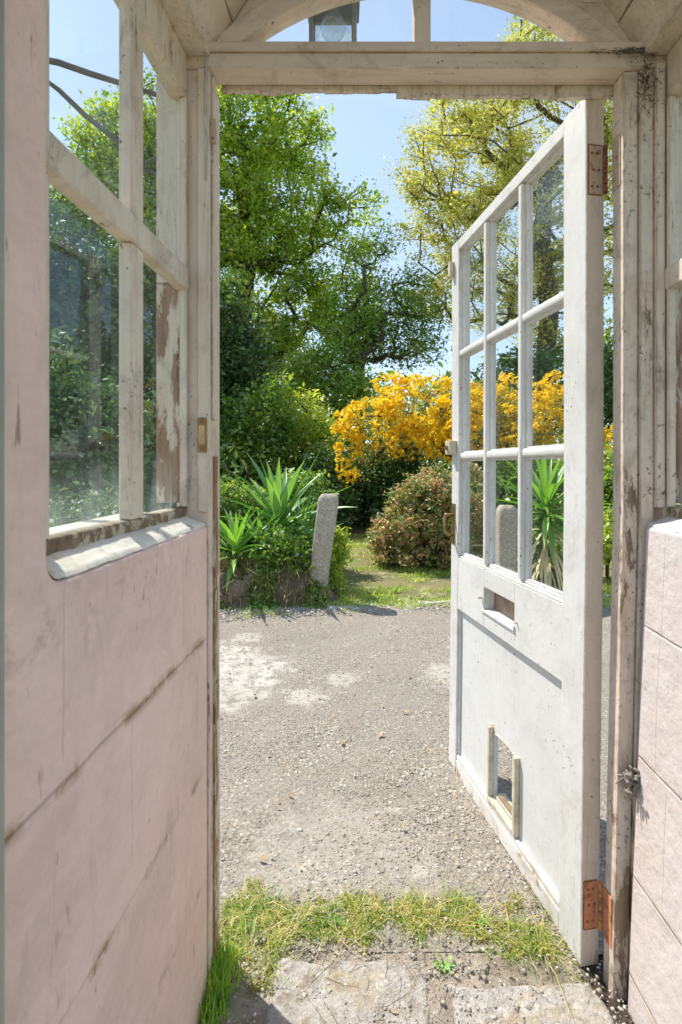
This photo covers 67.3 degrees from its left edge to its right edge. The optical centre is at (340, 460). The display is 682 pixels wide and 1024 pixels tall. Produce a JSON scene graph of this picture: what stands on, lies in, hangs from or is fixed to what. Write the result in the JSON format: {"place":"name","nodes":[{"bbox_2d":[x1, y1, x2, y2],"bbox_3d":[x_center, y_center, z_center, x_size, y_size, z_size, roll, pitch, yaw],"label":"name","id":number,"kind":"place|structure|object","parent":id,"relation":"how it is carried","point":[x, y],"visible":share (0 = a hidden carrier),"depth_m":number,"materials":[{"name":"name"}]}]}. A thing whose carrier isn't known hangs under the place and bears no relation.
{"place":"outdoors","nodes":[
{"label":"outdoors","id":0,"kind":"place"},
{"bbox_2d":[49,57,155,175],"bbox_3d":[-0.898,-0.042,1.564,0.977,2.485,0.211,0,0,-23],"label":"cable","id":1,"kind":"object","parent":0,"point":[68,99],"visible":0.39,"depth_m":1.54,"materials":[{"name":"black rubber"}]},
{"bbox_2d":[77,510,337,614],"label":"flower bed soil","id":2,"kind":"structure","parent":0,"point":[291,582],"depth_m":4.13,"materials":[{"name":"brown soil"}]},
{"bbox_2d":[49,481,146,527],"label":"bed shrub","id":3,"kind":"object","parent":2,"relation":"on","point":[100,507],"visible":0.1,"depth_m":3.37,"materials":[{"name":"green plant"}]},
{"bbox_2d":[49,165,155,494],"bbox_3d":[-4.568,-1.770,8.487,4.071,5.867,3.353,0,0,0],"label":"evergreen tree","id":4,"kind":"object","parent":2,"relation":"on","point":[83,288],"visible":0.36,"depth_m":7.83,"materials":[{"name":"green plant"}]},
{"bbox_2d":[49,327,244,524],"bbox_3d":[-2.987,-0.304,5.601,3.908,2.988,2.180,0,0,0],"label":"evergreen tree","id":5,"kind":"object","parent":2,"relation":"on","point":[83,417],"visible":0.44,"depth_m":5.22,"materials":[{"name":"green plant"}]},
{"bbox_2d":[178,460,263,536],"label":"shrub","id":6,"kind":"object","parent":2,"relation":"on","point":[227,501],"visible":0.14,"depth_m":4.86,"materials":[{"name":"green plant"}]},
{"bbox_2d":[220,571,226,585],"bbox_3d":[-0.968,1.003,4.192,0.196,0.203,0.192,0,0,-39],"label":"rock","id":7,"kind":"object","parent":2,"relation":"on","point":[222,575],"visible":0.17,"depth_m":4.13,"materials":[{"name":"grey stone"}]},
{"bbox_2d":[228,579,247,598],"bbox_3d":[-0.829,1.038,4.149,0.214,0.163,0.193,0,0,-32],"label":"rock","id":8,"kind":"object","parent":2,"relation":"on","point":[237,588],"visible":0.57,"depth_m":4.06,"materials":[{"name":"grey stone"}]},
{"bbox_2d":[220,524,272,554],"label":"bed shrub","id":9,"kind":"object","parent":2,"relation":"on","point":[251,541],"visible":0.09,"depth_m":4.51,"materials":[{"name":"green plant"}]},
{"bbox_2d":[220,506,279,592],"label":"yucca","id":10,"kind":"object","parent":2,"relation":"on","point":[233,533],"visible":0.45,"depth_m":4.25,"materials":[{"name":"green plant"}]},
{"bbox_2d":[220,474,289,546],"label":"bed shrub","id":11,"kind":"object","parent":2,"relation":"on","point":[241,495],"visible":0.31,"depth_m":4.84,"materials":[{"name":"green plant"}]},
{"bbox_2d":[243,572,268,587],"bbox_3d":[-0.684,1.011,4.220,0.268,0.206,0.215,0,0,-17],"label":"rock","id":12,"kind":"object","parent":2,"relation":"on","point":[246,578],"visible":0.27,"depth_m":4.13,"materials":[{"name":"grey stone"}]},
{"bbox_2d":[220,503,305,570],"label":"yucca","id":13,"kind":"object","parent":2,"relation":"on","point":[259,526],"visible":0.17,"depth_m":4.42,"materials":[{"name":"green plant"}]},
{"bbox_2d":[220,550,330,611],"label":"ground cover","id":14,"kind":"object","parent":2,"relation":"on","point":[265,605],"visible":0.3,"depth_m":4.10,"materials":[{"name":"green plant"}]},
{"bbox_2d":[220,547,340,607],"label":"plants","id":15,"kind":"object","parent":2,"relation":"on","point":[226,560],"visible":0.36,"depth_m":4.12,"materials":[{"name":"green plant"}]},
{"bbox_2d":[251,521,316,573],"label":"bed shrub","id":16,"kind":"object","parent":2,"relation":"on","point":[282,538],"visible":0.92,"depth_m":4.24,"materials":[{"name":"green plant"}]},
{"bbox_2d":[220,452,350,558],"bbox_3d":[-0.507,0.546,4.769,1.311,1.305,1.287,0,0,0],"label":"yucca","id":17,"kind":"object","parent":2,"relation":"on","point":[275,488],"visible":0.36,"depth_m":4.65,"materials":[{"name":"green plant"}]},
{"bbox_2d":[270,486,317,550],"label":"yucca","id":18,"kind":"object","parent":2,"relation":"on","point":[305,508],"visible":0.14,"depth_m":4.93,"materials":[{"name":"green plant"}]},
{"bbox_2d":[295,582,305,594],"bbox_3d":[-0.352,1.050,4.197,0.193,0.129,0.140,0,0,43],"label":"rock","id":19,"kind":"object","parent":2,"relation":"on","point":[300,590],"visible":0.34,"depth_m":4.13,"materials":[{"name":"grey stone"}]},
{"bbox_2d":[281,468,338,530],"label":"bed shrub","id":20,"kind":"object","parent":2,"relation":"on","point":[311,477],"visible":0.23,"depth_m":5.44,"materials":[{"name":"green plant"}]},
{"bbox_2d":[277,505,348,552],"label":"yucca","id":21,"kind":"object","parent":2,"relation":"on","point":[305,521],"visible":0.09,"depth_m":4.67,"materials":[{"name":"green plant"}]},
{"bbox_2d":[310,494,338,590],"bbox_3d":[-0.156,0.752,4.261,0.274,0.956,0.160,0,0,0],"label":"granite post","id":22,"kind":"object","parent":2,"relation":"on","point":[325,522],"visible":0.83,"depth_m":4.19,"materials":[{"name":"grey stone"}]},
{"bbox_2d":[295,442,363,531],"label":"rhododendron","id":23,"kind":"object","parent":2,"relation":"on","point":[347,497],"visible":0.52,"depth_m":8.07,"materials":[{"name":"green plant"}]},
{"bbox_2d":[49,0,612,461],"label":"sky","id":24,"kind":"structure","parent":0,"point":[82,33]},
{"bbox_2d":[110,462,681,506],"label":"ground","id":25,"kind":"structure","parent":0,"point":[472,488],"depth_m":22.55,"materials":[{"name":"green plant"}]},
{"bbox_2d":[49,63,233,273],"bbox_3d":[-5.946,-5.054,14.954,5.526,12.427,4.088,0,0,0],"label":"sycamore tree","id":26,"kind":"object","parent":25,"relation":"on","point":[104,153],"visible":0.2,"depth_m":14.09,"materials":[{"name":"green plant"}]},
{"bbox_2d":[85,212,233,502],"bbox_3d":[-3.471,-1.628,9.612,2.902,5.577,2.744,0,0,0],"label":"evergreen tree","id":27,"kind":"object","parent":25,"relation":"on","point":[147,319],"visible":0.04,"depth_m":8.89,"materials":[{"name":"green plant"}]},
{"bbox_2d":[108,85,390,478],"bbox_3d":[-2.758,-5.678,16.052,8.997,13.664,5.437,0,0,0],"label":"sycamore tree","id":28,"kind":"object","parent":25,"relation":"on","point":[243,238],"visible":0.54,"depth_m":15.20,"materials":[{"name":"green plant"}]},
{"bbox_2d":[220,268,280,485],"bbox_3d":[-2.311,-1.321,10.214,2.560,4.968,2.217,0,0,0],"label":"evergreen tree","id":29,"kind":"object","parent":25,"relation":"on","point":[232,362],"visible":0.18,"depth_m":9.92,"materials":[{"name":"green plant"}]},
{"bbox_2d":[220,287,292,424],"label":"evergreen tree","id":30,"kind":"object","parent":25,"relation":"on","point":[251,324],"visible":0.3,"depth_m":10.28,"materials":[{"name":"green plant"}]},
{"bbox_2d":[220,369,306,496],"bbox_3d":[-1.604,-0.210,9.000,2.028,2.720,1.843,0,0,0],"label":"laurel shrub","id":31,"kind":"object","parent":25,"relation":"on","point":[259,412],"visible":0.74,"depth_m":8.68,"materials":[{"name":"green plant"}]},
{"bbox_2d":[247,385,347,490],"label":"laurel shrub","id":32,"kind":"object","parent":25,"relation":"on","point":[311,432],"visible":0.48,"depth_m":9.29,"materials":[{"name":"green plant"}]},
{"bbox_2d":[0,0,681,1023],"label":"porch","id":33,"kind":"object","parent":25,"relation":"on","point":[108,768],"visible":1,"depth_m":0.98,"materials":[{"name":"pink paint"}]},
{"bbox_2d":[46,0,188,555],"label":"window","id":34,"kind":"structure","parent":33,"relation":"in","point":[145,26],"depth_m":0.85,"materials":[{"name":"beige paint"}]},
{"bbox_2d":[308,1,359,40],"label":"lantern","id":35,"kind":"object","parent":33,"relation":"attached to","point":[347,14],"visible":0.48,"depth_m":1.39,"materials":[{"name":"grey metal"}]},
{"bbox_2d":[443,99,620,966],"bbox_3d":[0.497,0.161,1.548,0.091,1.996,0.885,0,0,-10],"label":"glazed door","id":36,"kind":"structure","parent":33,"relation":"attached to","point":[525,668],"depth_m":1.35,"materials":[{"name":"white paint"}]},
{"bbox_2d":[665,36,681,518],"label":"window","id":37,"kind":"structure","parent":33,"relation":"in","point":[673,271],"depth_m":1.08,"materials":[{"name":"beige paint"}]},
{"bbox_2d":[89,278,612,486],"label":"wood","id":38,"kind":"object","parent":25,"relation":"on","point":[449,373],"depth_m":23.34,"materials":[{"name":"green plant"}]},
{"bbox_2d":[220,596,610,961],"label":"forecourt","id":39,"kind":"structure","parent":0,"point":[272,827],"depth_m":1.93,"materials":[{"name":"grey gravel"}]},
{"bbox_2d":[218,609,540,1018],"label":"fallen leaves","id":40,"kind":"object","parent":39,"relation":"on","point":[262,857],"visible":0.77,"depth_m":1.55,"materials":[{"name":"brown plant"}]},
{"bbox_2d":[220,588,604,626],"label":"edge gravel","id":41,"kind":"structure","parent":39,"relation":"on","point":[238,611],"depth_m":3.95,"materials":[{"name":"grey gravel"}]},
{"bbox_2d":[221,595,450,618],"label":"verge grass","id":42,"kind":"structure","parent":41,"relation":"on","point":[343,609],"depth_m":3.99,"materials":[{"name":"green plant"}]},
{"bbox_2d":[200,913,633,1023],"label":"threshold soil","id":43,"kind":"structure","parent":0,"point":[243,1001],"depth_m":1.15,"materials":[{"name":"soil"}]},
{"bbox_2d":[199,917,256,1023],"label":"grass tuft","id":44,"kind":"object","parent":43,"relation":"on","point":[218,981],"visible":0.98,"depth_m":1.09,"materials":[{"name":"green plant"}]},
{"bbox_2d":[265,958,429,1023],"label":"stone slab","id":45,"kind":"structure","parent":43,"relation":"on","point":[359,998],"depth_m":1.10,"materials":[{"name":"grey stone"}]},
{"bbox_2d":[227,863,576,1023],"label":"dry stalks","id":46,"kind":"object","parent":43,"relation":"on","point":[403,952],"visible":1,"depth_m":1.19,"materials":[{"name":"plant"}]},
{"bbox_2d":[219,849,607,1023],"bbox_3d":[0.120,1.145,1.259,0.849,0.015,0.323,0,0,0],"label":"moss","id":47,"kind":"object","parent":43,"relation":"on","point":[405,925],"visible":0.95,"depth_m":1.26,"materials":[{"name":"green plant"}]},
{"bbox_2d":[325,912,342,927],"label":"weed","id":48,"kind":"object","parent":47,"relation":"on","point":[338,918],"visible":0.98,"depth_m":1.27,"materials":[{"name":"green plant"}]},
{"bbox_2d":[471,912,486,931],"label":"weed","id":49,"kind":"object","parent":47,"relation":"on","point":[484,922],"visible":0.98,"depth_m":1.26,"materials":[{"name":"green plant"}]},
{"bbox_2d":[206,891,631,1023],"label":"threshold grit","id":50,"kind":"object","parent":43,"relation":"on","point":[485,969],"visible":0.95,"depth_m":1.18,"materials":[{"name":"grey gravel"}]},
{"bbox_2d":[432,954,455,975],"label":"weed","id":51,"kind":"object","parent":43,"relation":"on","point":[444,965],"visible":1,"depth_m":1.16,"materials":[{"name":"green plant"}]},
{"bbox_2d":[445,982,614,1023],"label":"stone slab","id":52,"kind":"structure","parent":43,"relation":"on","point":[595,1010],"depth_m":1.08,"materials":[{"name":"grey stone"}]},
{"bbox_2d":[320,503,681,607],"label":"lawn","id":53,"kind":"structure","parent":0,"point":[361,578],"depth_m":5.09,"materials":[{"name":"green plant"}]},
{"bbox_2d":[270,334,393,456],"bbox_3d":[-0.226,-0.863,11.989,2.975,4.025,2.247,0,0,0],"label":"laurel shrub","id":54,"kind":"object","parent":53,"relation":"on","point":[343,381],"visible":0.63,"depth_m":11.63,"materials":[{"name":"green plant"}]},
{"bbox_2d":[329,526,353,591],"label":"bed shrub","id":55,"kind":"object","parent":53,"relation":"on","point":[340,555],"visible":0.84,"depth_m":4.45,"materials":[{"name":"green plant"}]},
{"bbox_2d":[301,210,451,471],"bbox_3d":[1.049,-2.581,13.039,4.077,7.471,2.298,0,0,0],"label":"slender tree","id":56,"kind":"object","parent":53,"relation":"on","point":[375,326],"visible":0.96,"depth_m":12.78,"materials":[{"name":"green plant"}]},
{"bbox_2d":[314,440,451,527],"bbox_3d":[0.795,0.388,9.022,2.909,1.565,1.544,0,0,0],"label":"rhododendron","id":57,"kind":"object","parent":53,"relation":"on","point":[372,496],"visible":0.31,"depth_m":8.60,"materials":[{"name":"green plant"}]},
{"bbox_2d":[363,462,482,568],"bbox_3d":[1.006,0.578,5.703,1.503,1.155,1.008,0,0,0],"label":"pieris bush","id":58,"kind":"object","parent":53,"relation":"on","point":[394,539],"visible":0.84,"depth_m":5.51,"materials":[{"name":"green plant"}]},
{"bbox_2d":[325,369,563,515],"bbox_3d":[1.773,-0.162,7.925,4.092,2.624,2.376,0,0,0],"label":"azalea","id":59,"kind":"object","parent":53,"relation":"on","point":[386,414],"visible":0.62,"depth_m":7.53,"materials":[{"name":"yellow plant"}]},
{"bbox_2d":[327,594,610,609],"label":"stone kerb","id":60,"kind":"structure","parent":53,"relation":"on","point":[427,603],"depth_m":4.10,"materials":[{"name":"grey stone"}]},
{"bbox_2d":[382,15,612,501],"bbox_3d":[5.633,-5.564,14.017,9.006,13.456,4.830,0,0,0],"label":"oak tree","id":61,"kind":"object","parent":53,"relation":"on","point":[511,164],"visible":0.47,"depth_m":13.66,"materials":[{"name":"green plant"}]},
{"bbox_2d":[495,505,517,571],"bbox_3d":[1.323,0.792,4.099,0.170,0.876,0.144,0,0,0],"label":"granite post","id":62,"kind":"object","parent":53,"relation":"on","point":[506,533],"visible":0.6,"depth_m":4.03,"materials":[{"name":"grey stone"}]},
{"bbox_2d":[426,334,612,500],"bbox_3d":[5.292,-1.115,12.446,6.478,4.529,2.958,0,0,0],"label":"laurel shrub","id":63,"kind":"object","parent":53,"relation":"on","point":[608,386],"visible":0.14,"depth_m":12.10,"materials":[{"name":"green plant"}]},
{"bbox_2d":[516,525,562,589],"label":"bed shrub","id":64,"kind":"object","parent":53,"relation":"on","point":[534,538],"visible":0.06,"depth_m":4.47,"materials":[{"name":"green plant"}]},
{"bbox_2d":[482,444,612,590],"bbox_3d":[1.731,0.615,4.326,1.086,1.528,1.145,0,0,0],"label":"yucca","id":65,"kind":"object","parent":53,"relation":"on","point":[544,488],"visible":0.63,"depth_m":4.26,"materials":[{"name":"green plant"}]},
{"bbox_2d":[469,442,681,547],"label":"laurel shrub","id":66,"kind":"object","parent":53,"relation":"on","point":[502,490],"visible":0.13,"depth_m":6.43,"materials":[{"name":"green plant"}]},
{"bbox_2d":[542,370,612,521],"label":"azalea","id":67,"kind":"object","parent":53,"relation":"on","point":[608,438],"visible":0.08,"depth_m":8.44,"materials":[{"name":"yellow plant"}]},
{"bbox_2d":[560,506,612,578],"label":"bed shrub","id":68,"kind":"object","parent":53,"relation":"on","point":[607,540],"visible":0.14,"depth_m":4.89,"materials":[{"name":"green plant"}]}
]}

